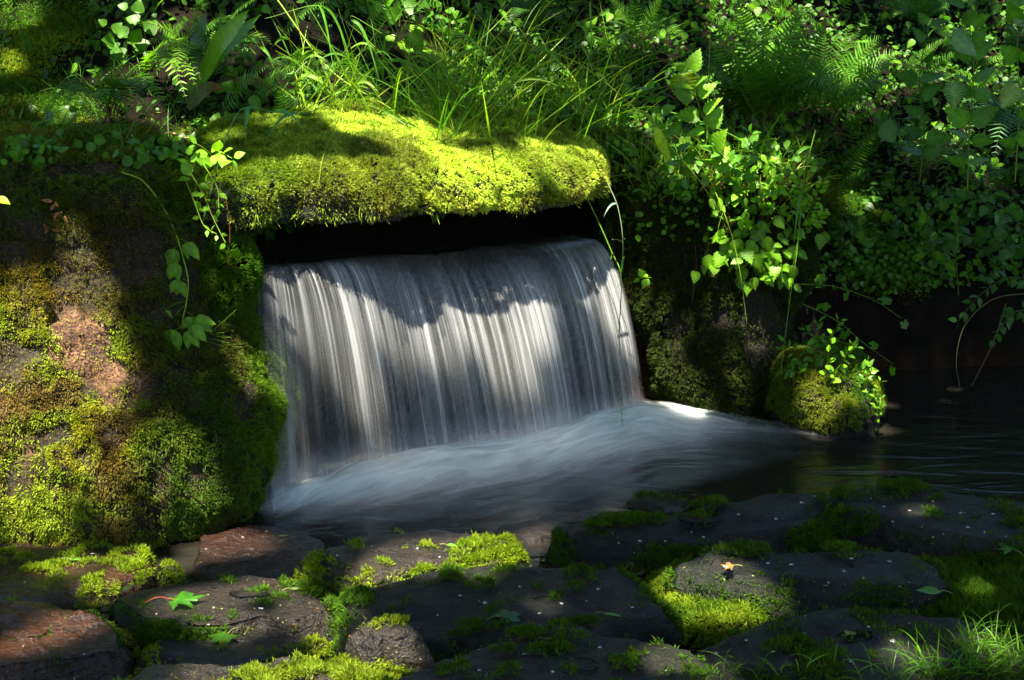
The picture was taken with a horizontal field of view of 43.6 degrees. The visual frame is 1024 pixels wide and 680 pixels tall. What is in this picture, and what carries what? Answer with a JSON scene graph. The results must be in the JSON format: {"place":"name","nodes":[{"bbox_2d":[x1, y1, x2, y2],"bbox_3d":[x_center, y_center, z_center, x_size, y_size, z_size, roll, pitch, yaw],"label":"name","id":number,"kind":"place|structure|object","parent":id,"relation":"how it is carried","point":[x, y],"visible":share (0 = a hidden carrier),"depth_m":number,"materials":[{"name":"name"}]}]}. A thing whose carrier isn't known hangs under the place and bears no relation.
{"place":"outdoors","nodes":[
{"label":"outdoors","id":0,"kind":"place"},
{"bbox_2d":[314,249,622,443],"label":"waterfall","id":1,"kind":"structure","parent":0,"point":[519,313],"depth_m":4.13,"materials":[{"name":"white"}]},
{"bbox_2d":[0,0,1023,678],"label":"ground","id":2,"kind":"structure","parent":0,"point":[352,414],"depth_m":4.76,"materials":[{"name":"plant"}]},
{"bbox_2d":[0,600,134,679],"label":"stone","id":3,"kind":"object","parent":2,"relation":"on","point":[55,647],"visible":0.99,"depth_m":2.55,"materials":[{"name":"stone"}]},
{"bbox_2d":[0,540,156,609],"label":"stone","id":4,"kind":"object","parent":2,"relation":"on","point":[44,574],"visible":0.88,"depth_m":2.98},
{"bbox_2d":[136,549,186,588],"bbox_3d":[-0.899,0.596,3.077,0.232,0.147,0.210,7,14,31],"label":"moss mat","id":5,"kind":"object","parent":4,"relation":"attached to","point":[163,576],"visible":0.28,"depth_m":3.06,"materials":[{"name":"plant"}]},
{"bbox_2d":[49,51,170,124],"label":"fern","id":6,"kind":"object","parent":2,"relation":"on","point":[114,92],"visible":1,"depth_m":3.84,"materials":[{"name":"green plant"}]},
{"bbox_2d":[0,0,241,199],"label":"bank moss","id":7,"kind":"object","parent":2,"relation":"on","point":[62,21],"visible":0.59,"depth_m":4.27,"materials":[{"name":"plant"}]},
{"bbox_2d":[98,0,157,64],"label":"leafy plant","id":8,"kind":"object","parent":2,"relation":"on","point":[136,39],"visible":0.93,"depth_m":4.13,"materials":[{"name":"green plant"}]},
{"bbox_2d":[0,119,300,550],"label":"boulder","id":9,"kind":"object","parent":2,"relation":"on","point":[123,423],"visible":0.75,"depth_m":3.24,"materials":[{"name":"plant"}]},
{"bbox_2d":[42,199,67,243],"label":"withered fern","id":10,"kind":"object","parent":9,"relation":"attached to","point":[52,207],"visible":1,"depth_m":3.21,"materials":[{"name":"brown plant"}]},
{"bbox_2d":[0,124,186,171],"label":"leafy plant","id":11,"kind":"object","parent":9,"relation":"on","point":[41,144],"visible":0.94,"depth_m":3.38,"materials":[{"name":"green plant"}]},
{"bbox_2d":[121,171,235,351],"bbox_3d":[-0.877,-0.202,3.312,0.298,0.457,0.128,2,12,11],"label":"vine","id":12,"kind":"object","parent":9,"relation":"hanging from","point":[198,325],"visible":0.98,"depth_m":3.31,"materials":[{"name":"green plant"}]},
{"bbox_2d":[186,165,226,248],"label":"leafy plant","id":13,"kind":"object","parent":9,"relation":"on","point":[197,204],"visible":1,"depth_m":3.25,"materials":[{"name":"green plant"}]},
{"bbox_2d":[172,130,244,182],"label":"leafy plant","id":14,"kind":"object","parent":9,"relation":"on","point":[186,167],"visible":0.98,"depth_m":3.29,"materials":[{"name":"green plant"}]},
{"bbox_2d":[195,230,265,323],"bbox_3d":[-0.836,-0.162,3.546,0.307,0.292,0.335,0,12,0],"label":"moss cushion","id":15,"kind":"object","parent":9,"relation":"on","point":[242,285],"visible":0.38,"depth_m":3.46,"materials":[{"name":"plant"}]},
{"bbox_2d":[138,36,199,100],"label":"fern","id":16,"kind":"object","parent":2,"relation":"on","point":[155,54],"visible":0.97,"depth_m":4.00,"materials":[{"name":"green plant"}]},
{"bbox_2d":[139,4,272,76],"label":"fern","id":17,"kind":"object","parent":2,"relation":"on","point":[190,34],"visible":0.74,"depth_m":4.11,"materials":[{"name":"green plant"}]},
{"bbox_2d":[106,571,338,645],"bbox_3d":[-0.599,0.621,2.777,0.585,0.186,0.295,0,12,0],"label":"stone","id":18,"kind":"object","parent":2,"relation":"on","point":[236,600],"visible":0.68,"depth_m":2.72,"materials":[{"name":"stone"}]},
{"bbox_2d":[144,591,206,609],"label":"fallen leaf","id":19,"kind":"object","parent":18,"relation":"on","point":[184,597],"visible":1,"depth_m":2.73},
{"bbox_2d":[187,10,260,85],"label":"hart tongue fern","id":20,"kind":"object","parent":2,"relation":"on","point":[227,37],"visible":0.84,"depth_m":4.00,"materials":[{"name":"green plant"}]},
{"bbox_2d":[112,649,336,679],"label":"stone","id":21,"kind":"object","parent":2,"relation":"on","point":[296,666],"visible":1,"depth_m":2.27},
{"bbox_2d":[132,624,334,668],"bbox_3d":[-0.554,0.687,2.622,0.495,0.176,0.233,0,12,0],"label":"stone","id":22,"kind":"object","parent":2,"relation":"on","point":[261,645],"visible":0.69,"depth_m":2.60,"materials":[{"name":"stone"}]},
{"bbox_2d":[209,627,238,642],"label":"fallen leaf","id":23,"kind":"object","parent":22,"relation":"on","point":[222,636],"visible":1,"depth_m":2.63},
{"bbox_2d":[193,525,323,579],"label":"stone","id":24,"kind":"object","parent":2,"relation":"on","point":[235,553],"visible":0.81,"depth_m":3.20,"materials":[{"name":"stone"}]},
{"bbox_2d":[261,48,328,86],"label":"fern","id":25,"kind":"object","parent":2,"relation":"on","point":[290,64],"visible":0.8,"depth_m":4.21,"materials":[{"name":"green plant"}]},
{"bbox_2d":[322,652,413,679],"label":"moss mat","id":26,"kind":"object","parent":2,"relation":"on","point":[344,668],"visible":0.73,"depth_m":2.38,"materials":[{"name":"plant"}]},
{"bbox_2d":[345,612,438,675],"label":"stone","id":27,"kind":"object","parent":2,"relation":"on","point":[368,643],"visible":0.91,"depth_m":2.42,"materials":[{"name":"stone"}]},
{"bbox_2d":[354,0,436,25],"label":"leafy plant","id":28,"kind":"object","parent":2,"relation":"on","point":[409,8],"visible":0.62,"depth_m":4.84,"materials":[{"name":"green plant"}]},
{"bbox_2d":[404,25,424,50],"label":"broad leaf","id":29,"kind":"object","parent":28,"relation":"attached to","point":[415,33],"visible":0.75,"depth_m":4.67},
{"bbox_2d":[181,95,611,233],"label":"stone slab","id":30,"kind":"structure","parent":2,"relation":"on","point":[390,168],"depth_m":3.78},
{"bbox_2d":[186,81,220,109],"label":"curled leaf","id":31,"kind":"object","parent":30,"relation":"on","point":[201,92],"visible":0.96,"depth_m":4.04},
{"bbox_2d":[203,104,328,216],"bbox_3d":[-0.686,-0.507,3.561,0.455,0.288,0.108,-10,16,-41],"label":"grass stalk","id":32,"kind":"object","parent":30,"relation":"on","point":[285,112],"depth_m":3.56,"materials":[{"name":"green plant"}]},
{"bbox_2d":[264,5,369,115],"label":"grass stalk","id":33,"kind":"object","parent":30,"relation":"on","point":[331,13],"depth_m":3.90,"materials":[{"name":"green plant"}]},
{"bbox_2d":[277,0,428,138],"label":"grass stalk","id":34,"kind":"object","parent":30,"relation":"on","point":[388,109],"depth_m":4.13,"materials":[{"name":"green plant"}]},
{"bbox_2d":[350,16,411,116],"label":"grass stalk","id":35,"kind":"object","parent":30,"relation":"on","point":[358,24],"depth_m":3.87,"materials":[{"name":"green plant"}]},
{"bbox_2d":[367,0,400,101],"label":"grass stalk","id":36,"kind":"object","parent":30,"relation":"on","point":[377,4],"depth_m":4.20,"materials":[{"name":"green plant"}]},
{"bbox_2d":[402,50,468,113],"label":"grass stalk","id":37,"kind":"object","parent":30,"relation":"on","point":[426,54],"depth_m":4.09,"materials":[{"name":"green plant"}]},
{"bbox_2d":[447,0,493,119],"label":"grass stalk","id":38,"kind":"object","parent":30,"relation":"on","point":[472,41],"depth_m":4.03,"materials":[{"name":"green plant"}]},
{"bbox_2d":[468,59,556,123],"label":"grass stalk","id":39,"kind":"object","parent":30,"relation":"on","point":[504,86],"depth_m":4.08,"materials":[{"name":"green plant"}]},
{"bbox_2d":[517,62,607,119],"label":"grass stalk","id":40,"kind":"object","parent":30,"relation":"on","point":[547,89],"depth_m":4.25,"materials":[{"name":"green plant"}]},
{"bbox_2d":[443,43,728,225],"bbox_3d":[0.188,-0.686,4.183,1.119,0.559,0.080,6,13,26],"label":"grass stalk","id":41,"kind":"object","parent":30,"relation":"on","point":[644,113],"depth_m":4.12,"materials":[{"name":"green plant"}]},
{"bbox_2d":[588,200,637,435],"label":"grass stalk","id":42,"kind":"object","parent":30,"relation":"on","point":[622,262],"depth_m":4.21,"materials":[{"name":"green plant"}]},
{"bbox_2d":[531,107,779,180],"bbox_3d":[0.435,-0.654,4.267,0.915,0.237,0.055,3,12,14],"label":"grass stalk","id":43,"kind":"object","parent":30,"relation":"on","point":[700,123],"depth_m":4.27,"materials":[{"name":"green plant"}]},
{"bbox_2d":[290,528,530,596],"bbox_3d":[-0.225,0.595,2.961,0.594,0.292,0.282,-3,12,-14],"label":"stone","id":44,"kind":"object","parent":2,"relation":"on","point":[391,558],"visible":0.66,"depth_m":2.91,"materials":[{"name":"stone"}]},
{"bbox_2d":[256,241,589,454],"bbox_3d":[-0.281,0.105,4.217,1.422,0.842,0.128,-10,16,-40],"label":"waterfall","id":45,"kind":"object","parent":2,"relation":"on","point":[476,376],"visible":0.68,"depth_m":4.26,"materials":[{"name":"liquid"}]},
{"bbox_2d":[100,564,755,673],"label":"gravel","id":46,"kind":"structure","parent":2,"relation":"on","point":[139,664],"depth_m":2.76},
{"bbox_2d":[10,0,852,205],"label":"grass","id":47,"kind":"structure","parent":2,"relation":"on","point":[472,92],"depth_m":4.34,"materials":[{"name":"green plant"}]},
{"bbox_2d":[546,1,614,139],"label":"grass stalk","id":48,"kind":"object","parent":47,"relation":"on","point":[599,43],"depth_m":4.53,"materials":[{"name":"green plant"}]},
{"bbox_2d":[591,52,660,135],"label":"grass stalk","id":49,"kind":"object","parent":47,"relation":"on","point":[612,105],"depth_m":4.68,"materials":[{"name":"green plant"}]},
{"bbox_2d":[82,550,848,650],"bbox_3d":[-0.109,0.618,2.663,2.345,0.097,0.888,0,12,0],"label":"seam moss","id":50,"kind":"object","parent":2,"relation":"on","point":[139,646],"visible":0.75,"depth_m":2.85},
{"bbox_2d":[331,562,691,664],"bbox_3d":[0.025,0.635,2.694,0.829,0.290,0.451,0,12,0],"label":"stone","id":51,"kind":"object","parent":2,"relation":"on","point":[457,625],"visible":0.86,"depth_m":2.62,"materials":[{"name":"stone"}]},
{"bbox_2d":[486,609,520,622],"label":"fallen leaf","id":52,"kind":"object","parent":51,"relation":"on","point":[505,613],"visible":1,"depth_m":2.57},
{"bbox_2d":[0,0,1023,259],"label":"ferns","id":53,"kind":"object","parent":2,"relation":"on","point":[862,114],"visible":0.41,"depth_m":5.06,"materials":[{"name":"green plant"}]},
{"bbox_2d":[0,0,1023,293],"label":"ground cover","id":54,"kind":"object","parent":2,"relation":"on","point":[555,36],"visible":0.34,"depth_m":5.35,"materials":[{"name":"green plant"}]},
{"bbox_2d":[28,0,1023,292],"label":"ivy","id":55,"kind":"object","parent":2,"relation":"on","point":[270,234],"visible":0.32,"depth_m":5.32,"materials":[{"name":"green plant"}]},
{"bbox_2d":[34,0,1023,293],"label":"leaves","id":56,"kind":"object","parent":2,"relation":"on","point":[676,98],"visible":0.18,"depth_m":5.49,"materials":[{"name":"plant"}]},
{"bbox_2d":[43,0,1023,285],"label":"weeds","id":57,"kind":"object","parent":2,"relation":"on","point":[607,12],"visible":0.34,"depth_m":5.27,"materials":[{"name":"green plant"}]},
{"bbox_2d":[507,0,568,26],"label":"fern","id":58,"kind":"object","parent":2,"relation":"on","point":[531,5],"visible":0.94,"depth_m":5.35,"materials":[{"name":"green plant"}]},
{"bbox_2d":[378,615,730,679],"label":"stone","id":59,"kind":"object","parent":2,"relation":"on","point":[576,652],"visible":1,"depth_m":2.27,"materials":[{"name":"stone"}]},
{"bbox_2d":[603,0,680,53],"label":"fern","id":60,"kind":"object","parent":2,"relation":"on","point":[633,30],"visible":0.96,"depth_m":5.39,"materials":[{"name":"green plant"}]},
{"bbox_2d":[637,80,697,181],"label":"leafy plant","id":61,"kind":"object","parent":2,"relation":"on","point":[675,128],"visible":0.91,"depth_m":4.21,"materials":[{"name":"green plant"}]},
{"bbox_2d":[650,122,671,162],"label":"broad leaf","id":62,"kind":"object","parent":61,"relation":"attached to","point":[661,144],"visible":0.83,"depth_m":4.06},
{"bbox_2d":[537,489,841,569],"bbox_3d":[0.453,0.578,3.107,0.806,0.378,0.313,0,12,0],"label":"stone","id":63,"kind":"object","parent":2,"relation":"on","point":[594,540],"visible":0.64,"depth_m":3.04,"materials":[{"name":"stone"}]},
{"bbox_2d":[672,48,729,186],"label":"leafy plant","id":64,"kind":"object","parent":2,"relation":"on","point":[684,92],"visible":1,"depth_m":4.13,"materials":[{"name":"green plant"}]},
{"bbox_2d":[669,72,699,105],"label":"broad leaf","id":65,"kind":"object","parent":64,"relation":"attached to","point":[675,79],"visible":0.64,"depth_m":4.11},
{"bbox_2d":[605,141,826,422],"bbox_3d":[0.730,-0.167,4.756,0.801,1.150,0.905,0,12,0],"label":"mossy rock","id":66,"kind":"object","parent":2,"relation":"on","point":[709,350],"visible":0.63,"depth_m":4.40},
{"bbox_2d":[600,160,743,242],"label":"leafy plant","id":67,"kind":"object","parent":66,"relation":"on","point":[663,220],"visible":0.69,"depth_m":4.35,"materials":[{"name":"green plant"}]},
{"bbox_2d":[704,124,760,188],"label":"leafy plant","id":68,"kind":"object","parent":66,"relation":"on","point":[748,160],"visible":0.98,"depth_m":4.21,"materials":[{"name":"green plant"}]},
{"bbox_2d":[690,190,829,295],"bbox_3d":[0.844,-0.335,4.322,0.542,0.364,0.230,-5,13,-24],"label":"leafy plant","id":69,"kind":"object","parent":66,"relation":"on","point":[763,261],"visible":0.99,"depth_m":4.29,"materials":[{"name":"green plant"}]},
{"bbox_2d":[761,152,830,232],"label":"leafy plant","id":70,"kind":"object","parent":66,"relation":"on","point":[805,201],"visible":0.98,"depth_m":4.25,"materials":[{"name":"green plant"}]},
{"bbox_2d":[780,130,815,372],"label":"grass stalk","id":71,"kind":"object","parent":66,"relation":"on","point":[800,150],"depth_m":4.26,"materials":[{"name":"green plant"}]},
{"bbox_2d":[602,109,831,229],"bbox_3d":[0.785,-0.701,4.904,0.836,0.380,1.477,3,12,12],"label":"leafy plant","id":72,"kind":"object","parent":2,"relation":"on","point":[775,157],"visible":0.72,"depth_m":4.33,"materials":[{"name":"green plant"}]},
{"bbox_2d":[679,8,870,128],"bbox_3d":[1.012,-1.056,5.044,0.753,0.514,0.496,0,12,0],"label":"fern","id":73,"kind":"object","parent":2,"relation":"on","point":[769,87],"visible":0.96,"depth_m":5.14,"materials":[{"name":"green plant"}]},
{"bbox_2d":[594,133,963,330],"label":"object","id":74,"kind":"object","parent":2,"relation":"on","point":[861,195],"visible":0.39,"depth_m":5.21,"materials":[{"name":"plant"}]},
{"bbox_2d":[723,106,866,147],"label":"dead stalks","id":75,"kind":"object","parent":2,"relation":"on","point":[833,132],"visible":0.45,"depth_m":5.58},
{"bbox_2d":[660,538,950,620],"bbox_3d":[0.643,0.610,2.751,0.653,0.338,0.277,0,12,0],"label":"stone","id":76,"kind":"object","parent":2,"relation":"on","point":[774,586],"visible":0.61,"depth_m":2.71,"materials":[{"name":"stone"}]},
{"bbox_2d":[645,551,772,648],"bbox_3d":[0.519,0.593,2.782,0.485,0.170,0.431,0,12,0],"label":"moss mat","id":77,"kind":"object","parent":76,"relation":"attached to","point":[704,616],"visible":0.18,"depth_m":2.65,"materials":[{"name":"plant"}]},
{"bbox_2d":[762,336,887,438],"bbox_3d":[1.093,0.197,4.547,0.446,0.398,0.752,0,12,0],"label":"boulder","id":78,"kind":"object","parent":2,"relation":"on","point":[815,405],"visible":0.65,"depth_m":4.25,"materials":[{"name":"plant"}]},
{"bbox_2d":[774,314,877,384],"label":"leafy plant","id":79,"kind":"object","parent":78,"relation":"on","point":[802,367],"visible":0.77,"depth_m":4.25,"materials":[{"name":"green plant"}]},
{"bbox_2d":[819,329,851,385],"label":"leafy plant","id":80,"kind":"object","parent":78,"relation":"on","point":[830,368],"visible":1,"depth_m":4.18,"materials":[{"name":"green plant"}]},
{"bbox_2d":[802,303,894,375],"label":"leafy plant","id":81,"kind":"object","parent":78,"relation":"on","point":[826,307],"visible":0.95,"depth_m":4.27,"materials":[{"name":"green plant"}]},
{"bbox_2d":[856,356,886,430],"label":"leafy plant","id":82,"kind":"object","parent":78,"relation":"on","point":[870,378],"visible":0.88,"depth_m":4.21,"materials":[{"name":"green plant"}]},
{"bbox_2d":[798,27,905,128],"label":"fern","id":83,"kind":"object","parent":2,"relation":"on","point":[866,80],"visible":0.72,"depth_m":5.61,"materials":[{"name":"green plant"}]},
{"bbox_2d":[800,273,908,328],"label":"leafy plant","id":84,"kind":"object","parent":2,"relation":"on","point":[821,278],"visible":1,"depth_m":4.24,"materials":[{"name":"green plant"}]},
{"bbox_2d":[694,604,1023,679],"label":"stone","id":85,"kind":"object","parent":2,"relation":"on","point":[821,632],"visible":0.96,"depth_m":2.41,"materials":[{"name":"stone"}]},
{"bbox_2d":[707,600,1023,679],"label":"bank grass","id":86,"kind":"structure","parent":85,"relation":"on","point":[956,666],"depth_m":2.33,"materials":[{"name":"green plant"}]},
{"bbox_2d":[876,116,895,142],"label":"broad leaf","id":87,"kind":"object","parent":2,"relation":"on","point":[886,130],"visible":1,"depth_m":4.54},
{"bbox_2d":[824,217,961,295],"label":"leafy plant","id":88,"kind":"object","parent":2,"relation":"on","point":[894,276],"visible":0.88,"depth_m":5.15,"materials":[{"name":"green plant"}]},
{"bbox_2d":[873,0,966,24],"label":"fern","id":89,"kind":"object","parent":2,"relation":"on","point":[935,5],"visible":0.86,"depth_m":6.10,"materials":[{"name":"green plant"}]},
{"bbox_2d":[819,476,1023,567],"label":"stone","id":90,"kind":"object","parent":2,"relation":"on","point":[863,517],"visible":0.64,"depth_m":3.05,"materials":[{"name":"stone"}]},
{"bbox_2d":[872,117,972,190],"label":"fern","id":91,"kind":"object","parent":2,"relation":"on","point":[945,151],"visible":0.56,"depth_m":5.34,"materials":[{"name":"green plant"}]},
{"bbox_2d":[893,12,952,181],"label":"leafy plant","id":92,"kind":"object","parent":2,"relation":"on","point":[935,137],"visible":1,"depth_m":4.86,"materials":[{"name":"green plant"}]},
{"bbox_2d":[826,153,1023,288],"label":"leafy plant","id":93,"kind":"object","parent":2,"relation":"on","point":[970,215],"visible":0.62,"depth_m":5.34,"materials":[{"name":"green plant"}]},
{"bbox_2d":[947,187,967,294],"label":"leafy plant","id":94,"kind":"object","parent":2,"relation":"on","point":[954,219],"visible":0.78,"depth_m":4.73,"materials":[{"name":"green plant"}]},
{"bbox_2d":[917,553,1023,644],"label":"moss mat","id":95,"kind":"object","parent":2,"relation":"on","point":[984,587],"visible":0.48,"depth_m":2.67,"materials":[{"name":"plant"}]},
{"bbox_2d":[941,0,999,190],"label":"leafy plant","id":96,"kind":"object","parent":2,"relation":"on","point":[979,118],"visible":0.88,"depth_m":4.62,"materials":[{"name":"green plant"}]},
{"bbox_2d":[943,73,965,111],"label":"broad leaf","id":97,"kind":"object","parent":96,"relation":"hanging from","point":[954,92],"visible":1,"depth_m":4.46,"materials":[{"name":"plant"}]},
{"bbox_2d":[950,26,977,56],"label":"broad leaf","id":98,"kind":"object","parent":96,"relation":"attached to","point":[961,41],"visible":1,"depth_m":4.43,"materials":[{"name":"plant"}]},
{"bbox_2d":[931,190,1023,262],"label":"leafy plant","id":99,"kind":"object","parent":2,"relation":"on","point":[1001,233],"visible":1,"depth_m":4.55,"materials":[{"name":"green plant"}]},
{"bbox_2d":[946,94,1023,163],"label":"fern","id":100,"kind":"object","parent":2,"relation":"on","point":[1004,116],"visible":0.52,"depth_m":5.50,"materials":[{"name":"green plant"}]},
{"bbox_2d":[948,268,1023,347],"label":"leafy plant","id":101,"kind":"object","parent":2,"relation":"on","point":[1009,313],"visible":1,"depth_m":4.51,"materials":[{"name":"green plant"}]},
{"bbox_2d":[948,153,1023,204],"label":"fern","id":102,"kind":"object","parent":2,"relation":"on","point":[992,170],"visible":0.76,"depth_m":5.27,"materials":[{"name":"green plant"}]},
{"bbox_2d":[997,0,1023,181],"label":"leafy plant","id":103,"kind":"object","parent":2,"relation":"on","point":[1010,54],"visible":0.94,"depth_m":4.51,"materials":[{"name":"green plant"}]},
{"bbox_2d":[1000,78,1023,108],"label":"broad leaf","id":104,"kind":"object","parent":103,"relation":"attached to","point":[1011,93],"visible":1,"depth_m":4.42,"materials":[{"name":"plant"}]},
{"bbox_2d":[150,366,1023,585],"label":"pool water","id":105,"kind":"structure","parent":0,"point":[940,430],"depth_m":3.92,"materials":[{"name":"liquid"}]},
{"bbox_2d":[270,402,732,509],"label":"white water","id":106,"kind":"structure","parent":105,"relation":"on","point":[594,434],"depth_m":3.93,"materials":[{"name":"liquid"}]},
{"bbox_2d":[495,520,568,543],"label":"stone","id":107,"kind":"object","parent":105,"relation":"in","point":[532,531],"visible":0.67,"depth_m":3.34,"materials":[{"name":"stone"}]},
{"bbox_2d":[539,510,604,524],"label":"stone","id":108,"kind":"object","parent":105,"relation":"in","point":[569,518],"visible":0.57,"depth_m":3.43,"materials":[{"name":"stone"}]},
{"bbox_2d":[625,489,691,512],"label":"stone","id":109,"kind":"object","parent":105,"relation":"in","point":[651,500],"visible":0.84,"depth_m":3.56,"materials":[{"name":"stone"}]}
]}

